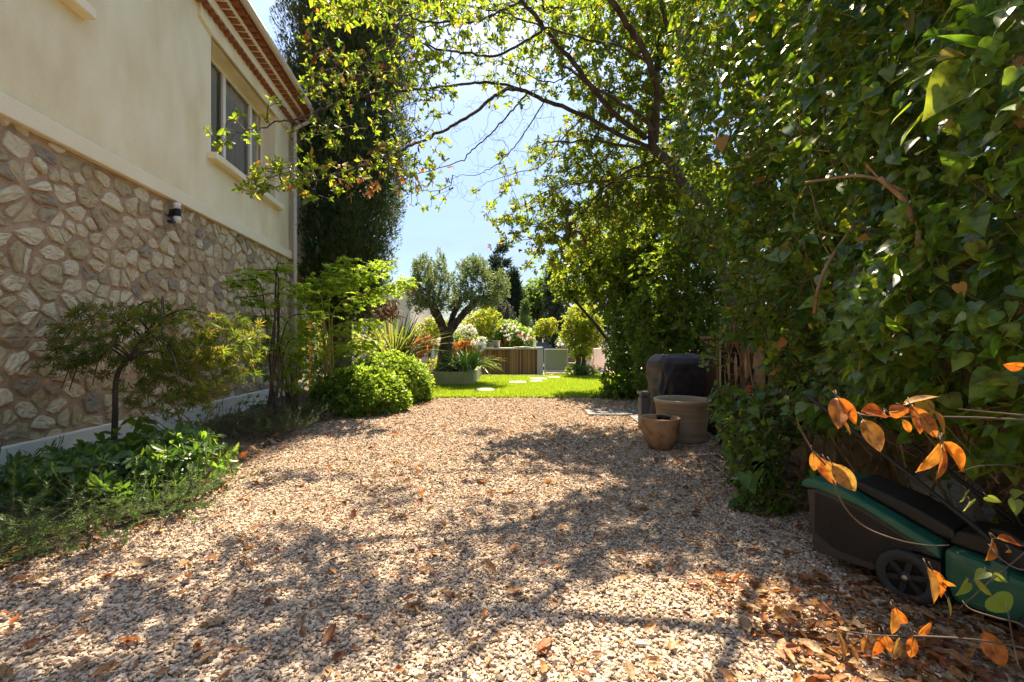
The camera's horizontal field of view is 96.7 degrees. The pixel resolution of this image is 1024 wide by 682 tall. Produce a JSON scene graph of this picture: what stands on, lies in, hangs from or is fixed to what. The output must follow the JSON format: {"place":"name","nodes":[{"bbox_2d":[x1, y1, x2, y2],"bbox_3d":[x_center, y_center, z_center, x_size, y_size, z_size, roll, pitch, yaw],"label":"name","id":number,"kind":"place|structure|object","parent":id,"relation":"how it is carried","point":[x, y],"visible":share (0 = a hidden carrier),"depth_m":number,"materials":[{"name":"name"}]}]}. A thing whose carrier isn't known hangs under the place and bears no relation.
{"place":"outdoors","nodes":[
{"label":"outdoors","id":0,"kind":"place"},
{"bbox_2d":[0,386,424,573],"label":"garden bed","id":1,"kind":"object","parent":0,"point":[243,444],"visible":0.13,"depth_m":5.22,"materials":[{"name":"soil"}]},
{"bbox_2d":[0,414,32,483],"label":"bare sprig","id":2,"kind":"object","parent":1,"relation":"on","point":[10,437],"visible":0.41,"depth_m":3.80,"materials":[{"name":"brown plant"}]},
{"bbox_2d":[0,443,45,486],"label":"heather","id":3,"kind":"object","parent":1,"relation":"on","point":[20,460],"visible":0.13,"depth_m":3.68,"materials":[{"name":"green plant"}]},
{"bbox_2d":[0,421,242,513],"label":"glossy shrub","id":4,"kind":"object","parent":1,"relation":"on","point":[150,449],"visible":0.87,"depth_m":3.78,"materials":[{"name":"green plant"}]},
{"bbox_2d":[0,435,260,563],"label":"rosemary","id":5,"kind":"object","parent":1,"relation":"on","point":[80,520],"visible":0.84,"depth_m":3.21,"materials":[{"name":"green plant"}]},
{"bbox_2d":[119,415,157,444],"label":"seedling","id":6,"kind":"object","parent":1,"relation":"on","point":[132,421],"visible":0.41,"depth_m":4.67,"materials":[{"name":"green plant"}]},
{"bbox_2d":[29,296,270,440],"bbox_3d":[-3.600,0.429,4.755,1.774,1.783,1.441,0,0,0],"label":"weeping maple","id":7,"kind":"object","parent":1,"relation":"on","point":[180,351],"visible":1,"depth_m":4.54,"materials":[{"name":"green plant"}]},
{"bbox_2d":[127,371,238,439],"bbox_3d":[-3.832,0.828,5.431,1.019,0.996,1.147,0,0,40],"label":"bare shrub","id":8,"kind":"object","parent":1,"relation":"on","point":[203,423],"visible":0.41,"depth_m":5.30,"materials":[{"name":"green plant"}]},
{"bbox_2d":[190,393,280,431],"bbox_3d":[-3.985,1.136,6.901,0.956,0.590,1.981,0,0,-11],"label":"ivy patch","id":9,"kind":"object","parent":1,"relation":"on","point":[241,403],"visible":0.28,"depth_m":6.79,"materials":[{"name":"green plant"}]},
{"bbox_2d":[166,389,350,443],"bbox_3d":[-3.610,1.053,6.847,2.012,0.585,2.791,0,0,0],"label":"lavender","id":10,"kind":"object","parent":1,"relation":"on","point":[286,414],"visible":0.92,"depth_m":6.44,"materials":[{"name":"green plant"}]},
{"bbox_2d":[218,261,342,422],"bbox_3d":[-3.594,0.032,7.162,1.770,2.588,0.789,0,0,-26],"label":"green maple","id":11,"kind":"object","parent":1,"relation":"on","point":[275,358],"visible":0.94,"depth_m":7.08,"materials":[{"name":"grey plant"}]},
{"bbox_2d":[245,324,323,411],"bbox_3d":[-4.001,0.511,8.145,1.314,1.671,1.189,0,0,0],"label":"bamboo clump","id":12,"kind":"object","parent":1,"relation":"on","point":[289,360],"visible":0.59,"depth_m":8.04,"materials":[{"name":"plant"}]},
{"bbox_2d":[298,338,359,394],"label":"shade shrub","id":13,"kind":"object","parent":1,"relation":"on","point":[319,362],"visible":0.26,"depth_m":10.93,"materials":[{"name":"green plant"}]},
{"bbox_2d":[287,255,421,397],"bbox_3d":[-3.032,-0.173,8.578,2.393,2.995,1.943,0,0,30],"label":"golden maple","id":14,"kind":"object","parent":1,"relation":"on","point":[354,280],"visible":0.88,"depth_m":8.60,"materials":[{"name":"green plant"}]},
{"bbox_2d":[306,362,412,417],"bbox_3d":[-3.002,0.954,9.045,1.930,1.091,1.867,0,0,33],"label":"mound shrub","id":15,"kind":"object","parent":1,"relation":"on","point":[372,390],"visible":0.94,"depth_m":8.49,"materials":[{"name":"green plant"}]},
{"bbox_2d":[352,348,435,403],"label":"mound shrub","id":16,"kind":"object","parent":1,"relation":"on","point":[415,376],"visible":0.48,"depth_m":10.23,"materials":[{"name":"green plant"}]},
{"bbox_2d":[302,277,311,384],"bbox_3d":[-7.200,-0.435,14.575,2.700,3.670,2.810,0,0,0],"label":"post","id":17,"kind":"object","parent":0,"point":[309,347],"visible":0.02,"depth_m":13.30,"materials":[{"name":"brown wood"}]},
{"bbox_2d":[301,320,385,368],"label":"shrub","id":18,"kind":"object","parent":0,"point":[318,352],"depth_m":21.26,"materials":[{"name":"green plant"}]},
{"bbox_2d":[383,330,414,353],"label":"leafy perennial","id":19,"kind":"object","parent":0,"point":[398,335],"visible":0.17,"depth_m":13.19,"materials":[{"name":"green plant"}]},
{"bbox_2d":[298,342,670,381],"bbox_3d":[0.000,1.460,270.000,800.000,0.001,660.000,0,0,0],"label":"ground","id":20,"kind":"structure","parent":0,"point":[569,363],"depth_m":25.07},
{"bbox_2d":[0,0,320,481],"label":"stone house","id":21,"kind":"structure","parent":20,"relation":"on","point":[109,111],"depth_m":5.56,"materials":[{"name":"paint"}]},
{"bbox_2d":[167,202,180,223],"bbox_3d":[-4.724,-1.778,6.312,0.192,0.305,0.187,0,0,-7],"label":"wall lamp","id":22,"kind":"object","parent":21,"relation":"attached to","point":[175,212],"visible":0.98,"depth_m":6.33,"materials":[{"name":"black plastic"}]},
{"bbox_2d":[211,56,262,185],"bbox_3d":[-5.417,-4.040,8.762,0.117,1.920,2.700,0,0,-7],"label":"window","id":23,"kind":"structure","parent":21,"relation":"in","point":[226,96],"depth_m":8.98,"materials":[{"name":"glass"}]},
{"bbox_2d":[301,285,439,365],"bbox_3d":[-10.190,-0.875,29.450,11.621,4.650,7.100,0,0,0],"label":"villa","id":24,"kind":"object","parent":20,"relation":"on","point":[404,309],"visible":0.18,"depth_m":26.00,"materials":[{"name":"beige paint"}]},
{"bbox_2d":[385,300,396,313],"bbox_3d":[-6.991,-1.950,26.023,0.846,0.800,0.075,0,0,0],"label":"window","id":25,"kind":"structure","parent":24,"relation":"in","point":[392,302],"depth_m":25.99,"materials":[{"name":"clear glass"}]},
{"bbox_2d":[460,307,501,351],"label":"yellow shrub","id":26,"kind":"object","parent":20,"relation":"on","point":[480,325],"visible":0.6,"depth_m":19.90,"materials":[{"name":"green plant"}]},
{"bbox_2d":[483,247,501,311],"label":"cedar","id":27,"kind":"object","parent":20,"relation":"on","point":[493,263],"visible":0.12,"depth_m":40.77,"materials":[{"name":"green plant"}]},
{"bbox_2d":[476,296,519,322],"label":"grey tree","id":28,"kind":"object","parent":20,"relation":"on","point":[507,312],"visible":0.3,"depth_m":33.53,"materials":[{"name":"green plant"}]},
{"bbox_2d":[489,242,512,312],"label":"cedar","id":29,"kind":"object","parent":20,"relation":"on","point":[502,249],"visible":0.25,"depth_m":39.86,"materials":[{"name":"green plant"}]},
{"bbox_2d":[499,266,529,323],"bbox_3d":[0.216,-2.345,37.985,3.005,8.231,3.213,0,0,0],"label":"cone cypress","id":30,"kind":"object","parent":20,"relation":"on","point":[517,295],"visible":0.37,"depth_m":37.46,"materials":[{"name":"green plant"}]},
{"bbox_2d":[468,271,565,341],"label":"round pine","id":31,"kind":"object","parent":20,"relation":"on","point":[533,294],"visible":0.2,"depth_m":44.17,"materials":[{"name":"green plant"}]},
{"bbox_2d":[478,317,565,347],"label":"oleander","id":32,"kind":"object","parent":20,"relation":"on","point":[510,334],"visible":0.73,"depth_m":20.62,"materials":[{"name":"white plant"}]},
{"bbox_2d":[517,297,535,333],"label":"slim cypress","id":33,"kind":"object","parent":20,"relation":"on","point":[525,309],"visible":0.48,"depth_m":26.89,"materials":[{"name":"green plant"}]},
{"bbox_2d":[534,317,559,342],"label":"lemon shrub","id":34,"kind":"object","parent":20,"relation":"on","point":[543,328],"visible":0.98,"depth_m":26.84,"materials":[{"name":"yellow plant"}]},
{"bbox_2d":[526,341,574,361],"bbox_3d":[1.090,0.676,24.365,4.466,1.449,1.870,0,0,0],"label":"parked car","id":35,"kind":"object","parent":20,"relation":"on","point":[544,346],"visible":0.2,"depth_m":23.69,"materials":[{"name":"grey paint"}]},
{"bbox_2d":[540,253,563,347],"bbox_3d":[2.876,-2.490,31.936,1.932,7.930,1.897,0,0,0],"label":"tall cypress","id":36,"kind":"object","parent":20,"relation":"on","point":[551,341],"visible":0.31,"depth_m":31.73,"materials":[{"name":"green plant"}]},
{"bbox_2d":[555,336,570,352],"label":"white shrub","id":37,"kind":"object","parent":20,"relation":"on","point":[556,341],"visible":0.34,"depth_m":21.00,"materials":[{"name":"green plant"}]},
{"bbox_2d":[545,273,620,362],"bbox_3d":[5.692,-2.061,29.530,6.977,7.022,4.497,0,0,0],"label":"backdrop tree","id":38,"kind":"object","parent":20,"relation":"on","point":[560,309],"visible":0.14,"depth_m":29.65,"materials":[{"name":"green plant"}]},
{"bbox_2d":[597,315,670,364],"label":"backdrop shrub","id":39,"kind":"object","parent":20,"relation":"on","point":[603,343],"visible":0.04,"depth_m":27.09,"materials":[{"name":"green plant"}]},
{"bbox_2d":[0,396,1023,681],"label":"gravel driveway","id":40,"kind":"structure","parent":0,"point":[506,659],"depth_m":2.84,"materials":[{"name":"beige gravel"}]},
{"bbox_2d":[202,0,742,331],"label":"evergreen tree","id":41,"kind":"object","parent":40,"relation":"on","point":[630,29],"visible":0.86,"depth_m":7.15,"materials":[{"name":"green plant"}]},
{"bbox_2d":[0,396,1023,681],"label":"fallen leaves","id":42,"kind":"object","parent":40,"relation":"on","point":[962,666],"visible":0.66,"depth_m":2.33,"materials":[{"name":"brown plant"}]},
{"bbox_2d":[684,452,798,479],"bbox_3d":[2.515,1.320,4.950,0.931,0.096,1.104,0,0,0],"label":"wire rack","id":43,"kind":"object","parent":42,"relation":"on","point":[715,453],"visible":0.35,"depth_m":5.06,"materials":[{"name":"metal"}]},
{"bbox_2d":[723,462,765,486],"bbox_3d":[2.246,1.280,4.424,0.571,0.263,0.071,0,0,-22],"label":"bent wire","id":44,"kind":"object","parent":43,"relation":"on","point":[724,469],"visible":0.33,"depth_m":4.31,"materials":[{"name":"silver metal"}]},
{"bbox_2d":[584,409,632,415],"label":"paving slab","id":45,"kind":"structure","parent":40,"relation":"on","point":[613,412],"depth_m":8.67,"materials":[{"name":"stone"}]},
{"bbox_2d":[627,409,637,414],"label":"paving slab","id":46,"kind":"structure","parent":40,"relation":"on","point":[634,411],"depth_m":8.79,"materials":[{"name":"stone"}]},
{"bbox_2d":[629,415,637,422],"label":"paving slab","id":47,"kind":"structure","parent":40,"relation":"on","point":[635,419],"depth_m":8.10,"materials":[{"name":"stone"}]},
{"bbox_2d":[637,391,650,427],"bbox_3d":[2.120,1.105,7.320,0.160,0.590,0.240,0,0,0],"label":"post","id":48,"kind":"object","parent":40,"relation":"on","point":[643,403],"visible":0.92,"depth_m":7.22,"materials":[{"name":"grey"}]},
{"bbox_2d":[640,414,680,450],"bbox_3d":[1.930,1.194,5.930,0.504,0.412,0.504,0,0,0],"label":"clay pot","id":49,"kind":"object","parent":40,"relation":"on","point":[661,435],"visible":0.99,"depth_m":5.76,"materials":[{"name":"ceramic"}]},
{"bbox_2d":[656,415,670,419],"bbox_3d":[1.950,1.018,5.860,0.188,0.105,0.188,0,0,0],"label":"nursery pot","id":50,"kind":"object","parent":49,"relation":"on","point":[663,417],"visible":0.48,"depth_m":5.82,"materials":[{"name":"black plastic"}]},
{"bbox_2d":[617,231,720,390],"bbox_3d":[3.355,-0.438,9.768,1.811,3.891,2.303,0,0,-42],"label":"laurel shrub","id":51,"kind":"object","parent":40,"relation":"on","point":[651,340],"visible":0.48,"depth_m":9.57,"materials":[{"name":"green plant"}]},
{"bbox_2d":[645,353,703,413],"bbox_3d":[2.743,0.800,7.360,1.046,1.199,0.676,0,0,-10],"label":"covered barbecue","id":52,"kind":"object","parent":40,"relation":"on","point":[674,374],"visible":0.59,"depth_m":7.05,"materials":[{"name":"fabric"}]},
{"bbox_2d":[653,395,711,444],"bbox_3d":[2.400,1.104,6.420,0.776,0.592,0.776,0,0,0],"label":"pot","id":53,"kind":"object","parent":40,"relation":"on","point":[692,412],"visible":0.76,"depth_m":6.12,"materials":[{"name":"beige ceramic"}]},
{"bbox_2d":[641,166,767,353],"bbox_3d":[4.918,-1.041,9.945,5.323,4.948,2.908,0,0,-41],"label":"laurel shrub","id":54,"kind":"object","parent":40,"relation":"on","point":[706,309],"visible":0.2,"depth_m":8.81,"materials":[{"name":"green plant"}]},
{"bbox_2d":[720,351,720,428],"bbox_3d":[2.790,0.688,6.100,0.015,1.423,0.015,0,0,-22],"label":"plant stake","id":55,"kind":"object","parent":40,"relation":"on","point":[720,371],"depth_m":6.09,"materials":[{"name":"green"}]},
{"bbox_2d":[700,336,755,434],"bbox_3d":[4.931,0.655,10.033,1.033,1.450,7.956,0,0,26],"label":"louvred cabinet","id":56,"kind":"object","parent":40,"relation":"on","point":[711,375],"visible":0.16,"depth_m":6.65,"materials":[{"name":"brown wood"}]},
{"bbox_2d":[727,355,729,380],"bbox_3d":[3.129,0.363,6.570,0.039,0.414,0.036,0,0,0],"label":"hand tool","id":57,"kind":"object","parent":56,"relation":"hanging from","point":[728,367],"visible":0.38,"depth_m":6.56,"materials":[{"name":"brown wood"}]},
{"bbox_2d":[734,352,736,381],"bbox_3d":[3.227,0.393,6.570,0.046,0.474,0.048,0,0,0],"label":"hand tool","id":58,"kind":"object","parent":56,"relation":"hanging from","point":[735,369],"visible":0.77,"depth_m":6.55,"materials":[{"name":"brown wood"}]},
{"bbox_2d":[744,352,746,377],"bbox_3d":[3.367,0.344,6.570,0.040,0.374,0.036,0,0,0],"label":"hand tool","id":59,"kind":"object","parent":56,"relation":"hanging from","point":[745,371],"visible":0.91,"depth_m":6.56,"materials":[{"name":"brown wood"}]},
{"bbox_2d":[744,385,765,392],"bbox_3d":[2.930,0.579,5.475,0.200,0.078,0.150,0,0,0],"label":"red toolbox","id":60,"kind":"object","parent":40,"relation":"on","point":[749,390],"visible":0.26,"depth_m":5.42,"materials":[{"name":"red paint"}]},
{"bbox_2d":[753,345,1023,526],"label":"garden wall","id":61,"kind":"structure","parent":40,"relation":"on","point":[758,357],"depth_m":4.16,"materials":[{"name":"stone"}]},
{"bbox_2d":[658,0,1023,525],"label":"ivy","id":62,"kind":"object","parent":61,"relation":"on","point":[901,281],"visible":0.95,"depth_m":2.86,"materials":[{"name":"green plant"}]},
{"bbox_2d":[796,417,949,545],"bbox_3d":[1.274,0.498,1.606,0.592,0.472,0.202,0,0,0],"label":"withered branch","id":63,"kind":"object","parent":62,"relation":"hanging from","point":[834,473],"visible":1,"depth_m":1.56,"materials":[{"name":"orange plant"}]},
{"bbox_2d":[828,362,1023,480],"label":"withered branch","id":64,"kind":"object","parent":62,"relation":"hanging from","point":[841,411],"visible":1,"depth_m":1.33,"materials":[{"name":"orange plant"}]},
{"bbox_2d":[832,558,1023,674],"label":"withered branch","id":65,"kind":"object","parent":62,"relation":"hanging from","point":[994,648],"visible":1,"depth_m":1.51,"materials":[{"name":"orange plant"}]},
{"bbox_2d":[944,464,1023,615],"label":"ivy sprig","id":66,"kind":"object","parent":62,"relation":"hanging from","point":[997,602],"visible":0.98,"depth_m":1.69,"materials":[{"name":"green plant"}]},
{"bbox_2d":[985,532,1023,570],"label":"withered branch","id":67,"kind":"object","parent":62,"relation":"hanging from","point":[992,554],"visible":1,"depth_m":1.44,"materials":[{"name":"orange plant"}]},
{"bbox_2d":[802,389,1023,636],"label":"lawn mower","id":68,"kind":"object","parent":40,"relation":"on","point":[884,506],"visible":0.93,"depth_m":2.48,"materials":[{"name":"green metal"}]},
{"bbox_2d":[482,374,543,375],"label":"pavement","id":69,"kind":"structure","parent":0,"point":[515,374],"depth_m":18.61,"materials":[{"name":"beige stone"}]},
{"bbox_2d":[478,347,542,373],"bbox_3d":[-0.135,0.812,19.170,2.838,1.115,0.860,0,0,0],"label":"garden bar","id":70,"kind":"object","parent":69,"relation":"on","point":[523,361],"visible":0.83,"depth_m":18.80,"materials":[{"name":"brown wood"}]},
{"bbox_2d":[492,340,500,347],"bbox_3d":[-0.658,0.128,19.100,0.360,0.300,0.360,0,0,0],"label":"bucket","id":71,"kind":"object","parent":70,"relation":"on","point":[496,343],"visible":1,"depth_m":18.97,"materials":[{"name":"metal"}]},
{"bbox_2d":[249,0,1014,341],"label":"sky","id":72,"kind":"structure","parent":0,"point":[459,233],"materials":[{"name":"blue"}]},
{"bbox_2d":[907,467,995,521],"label":"leaves","id":73,"kind":"object","parent":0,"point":[958,497],"visible":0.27,"depth_m":3.00,"materials":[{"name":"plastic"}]},
{"label":"lawn","id":74,"kind":"structure","parent":0,"visible":0},
{"bbox_2d":[269,0,423,369],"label":"cypress tree","id":75,"kind":"object","parent":74,"relation":"on","point":[337,229],"visible":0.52,"depth_m":11.70,"materials":[{"name":"green plant"}]},
{"bbox_2d":[337,300,456,356],"bbox_3d":[-3.379,-0.202,13.030,3.728,2.112,4.136,0,0,22],"label":"flax plant","id":76,"kind":"object","parent":74,"relation":"on","point":[392,334],"visible":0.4,"depth_m":13.05,"materials":[{"name":"green plant"}]},
{"bbox_2d":[413,313,448,365],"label":"garden shrub","id":77,"kind":"object","parent":74,"relation":"on","point":[431,327],"visible":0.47,"depth_m":17.89,"materials":[{"name":"green plant"}]},
{"bbox_2d":[428,366,480,384],"bbox_3d":[-2.735,1.170,15.750,3.130,0.460,3.100,0,0,0],"label":"planter","id":78,"kind":"object","parent":74,"relation":"on","point":[445,378],"visible":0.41,"depth_m":14.20,"materials":[{"name":"concrete"}]},
{"bbox_2d":[410,332,434,361],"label":"red shrub","id":79,"kind":"object","parent":78,"relation":"on","point":[422,348],"visible":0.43,"depth_m":14.87,"materials":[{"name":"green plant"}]},
{"bbox_2d":[426,356,443,370],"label":"lime shrub","id":80,"kind":"object","parent":78,"relation":"on","point":[429,363],"visible":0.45,"depth_m":14.95,"materials":[{"name":"yellow plant"}]},
{"bbox_2d":[429,367,467,371],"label":"planter herb","id":81,"kind":"object","parent":78,"relation":"on","point":[454,370],"visible":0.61,"depth_m":14.43,"materials":[{"name":"green plant"}]},
{"bbox_2d":[403,246,511,371],"bbox_3d":[-1.787,-0.989,15.461,3.758,4.410,2.497,0,0,-14],"label":"olive tree","id":82,"kind":"object","parent":78,"relation":"on","point":[472,269],"visible":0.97,"depth_m":15.15,"materials":[{"name":"green plant"}]},
{"bbox_2d":[452,338,476,356],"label":"orange shrub","id":83,"kind":"object","parent":78,"relation":"on","point":[461,344],"visible":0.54,"depth_m":15.43,"materials":[{"name":"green plant"}]},
{"bbox_2d":[430,341,505,384],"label":"agapanthus","id":84,"kind":"object","parent":78,"relation":"on","point":[469,360],"visible":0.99,"depth_m":14.34,"materials":[{"name":"green plant"}]},
{"bbox_2d":[456,325,465,332],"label":"agapanthus flower","id":85,"kind":"object","parent":84,"relation":"attached to","point":[458,329],"visible":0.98,"depth_m":15.97,"materials":[{"name":"white plant"}]},
{"bbox_2d":[464,324,473,332],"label":"agapanthus flower","id":86,"kind":"object","parent":84,"relation":"attached to","point":[470,326],"visible":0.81,"depth_m":16.19,"materials":[{"name":"white plant"}]},
{"bbox_2d":[468,327,476,339],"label":"agapanthus flower","id":87,"kind":"object","parent":84,"relation":"attached to","point":[473,332],"visible":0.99,"depth_m":15.78,"materials":[{"name":"white plant"}]},
{"bbox_2d":[469,339,479,346],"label":"agapanthus flower","id":88,"kind":"object","parent":84,"relation":"attached to","point":[473,341],"visible":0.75,"depth_m":15.14,"materials":[{"name":"white plant"}]},
{"bbox_2d":[475,341,484,352],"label":"agapanthus flower","id":89,"kind":"object","parent":84,"relation":"attached to","point":[480,342],"visible":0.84,"depth_m":15.00,"materials":[{"name":"white plant"}]},
{"bbox_2d":[477,337,487,359],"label":"agapanthus flower","id":90,"kind":"object","parent":84,"relation":"attached to","point":[482,339],"visible":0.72,"depth_m":15.60,"materials":[{"name":"white plant"}]},
{"bbox_2d":[434,326,480,362],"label":"flowering shrub","id":91,"kind":"object","parent":74,"relation":"on","point":[457,337],"visible":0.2,"depth_m":18.37,"materials":[{"name":"green plant"}]},
{"bbox_2d":[477,388,493,390],"bbox_3d":[-0.745,1.370,12.700,0.491,0.050,0.701,0,0,-3],"label":"stepping stone","id":92,"kind":"object","parent":74,"relation":"on","point":[489,389],"visible":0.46,"depth_m":12.62,"materials":[{"name":"white stone"}]},
{"bbox_2d":[530,377,545,379],"bbox_3d":[0.960,1.370,16.400,0.601,0.050,0.801,0,0,-3],"label":"stepping stone","id":93,"kind":"object","parent":74,"relation":"on","point":[535,378],"visible":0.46,"depth_m":16.55,"materials":[{"name":"white stone"}]},
{"bbox_2d":[432,373,645,397],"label":"lawn grass","id":94,"kind":"structure","parent":74,"relation":"on","point":[562,385],"depth_m":13.08,"materials":[{"name":"green plant"}]},
{"bbox_2d":[558,301,604,374],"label":"multistem shrub","id":95,"kind":"object","parent":74,"relation":"on","point":[579,325],"visible":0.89,"depth_m":18.04,"materials":[{"name":"green plant"}]},
{"bbox_2d":[564,363,599,375],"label":"ground ivy","id":96,"kind":"object","parent":74,"relation":"on","point":[587,371],"visible":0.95,"depth_m":17.80,"materials":[{"name":"green plant"}]},
{"bbox_2d":[598,292,651,399],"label":"laurel shrub","id":97,"kind":"object","parent":74,"relation":"on","point":[617,367],"visible":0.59,"depth_m":11.05,"materials":[{"name":"green plant"}]},
{"bbox_2d":[542,153,730,389],"bbox_3d":[3.321,-1.590,11.836,3.392,6.042,5.646,0,0,-27],"label":"bay tree","id":98,"kind":"object","parent":74,"relation":"on","point":[611,272],"visible":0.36,"depth_m":11.71,"materials":[{"name":"green plant"}]},
{"label":"path","id":99,"kind":"structure","parent":0,"visible":0},
{"bbox_2d":[581,348,604,372],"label":"curved wall","id":100,"kind":"structure","parent":99,"relation":"on","point":[599,358],"depth_m":20.68,"materials":[{"name":"paint"}]},
{"bbox_3d":[1.886,1.373,18.910,1.282,0.055,0.580,0,0,0],"label":"threshold slab","id":101,"kind":"object","parent":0,"visible":0},
{"bbox_2d":[544,349,567,372],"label":"metal gate","id":102,"kind":"structure","parent":101,"relation":"on","point":[555,360],"depth_m":19.00,"materials":[{"name":"metal"}]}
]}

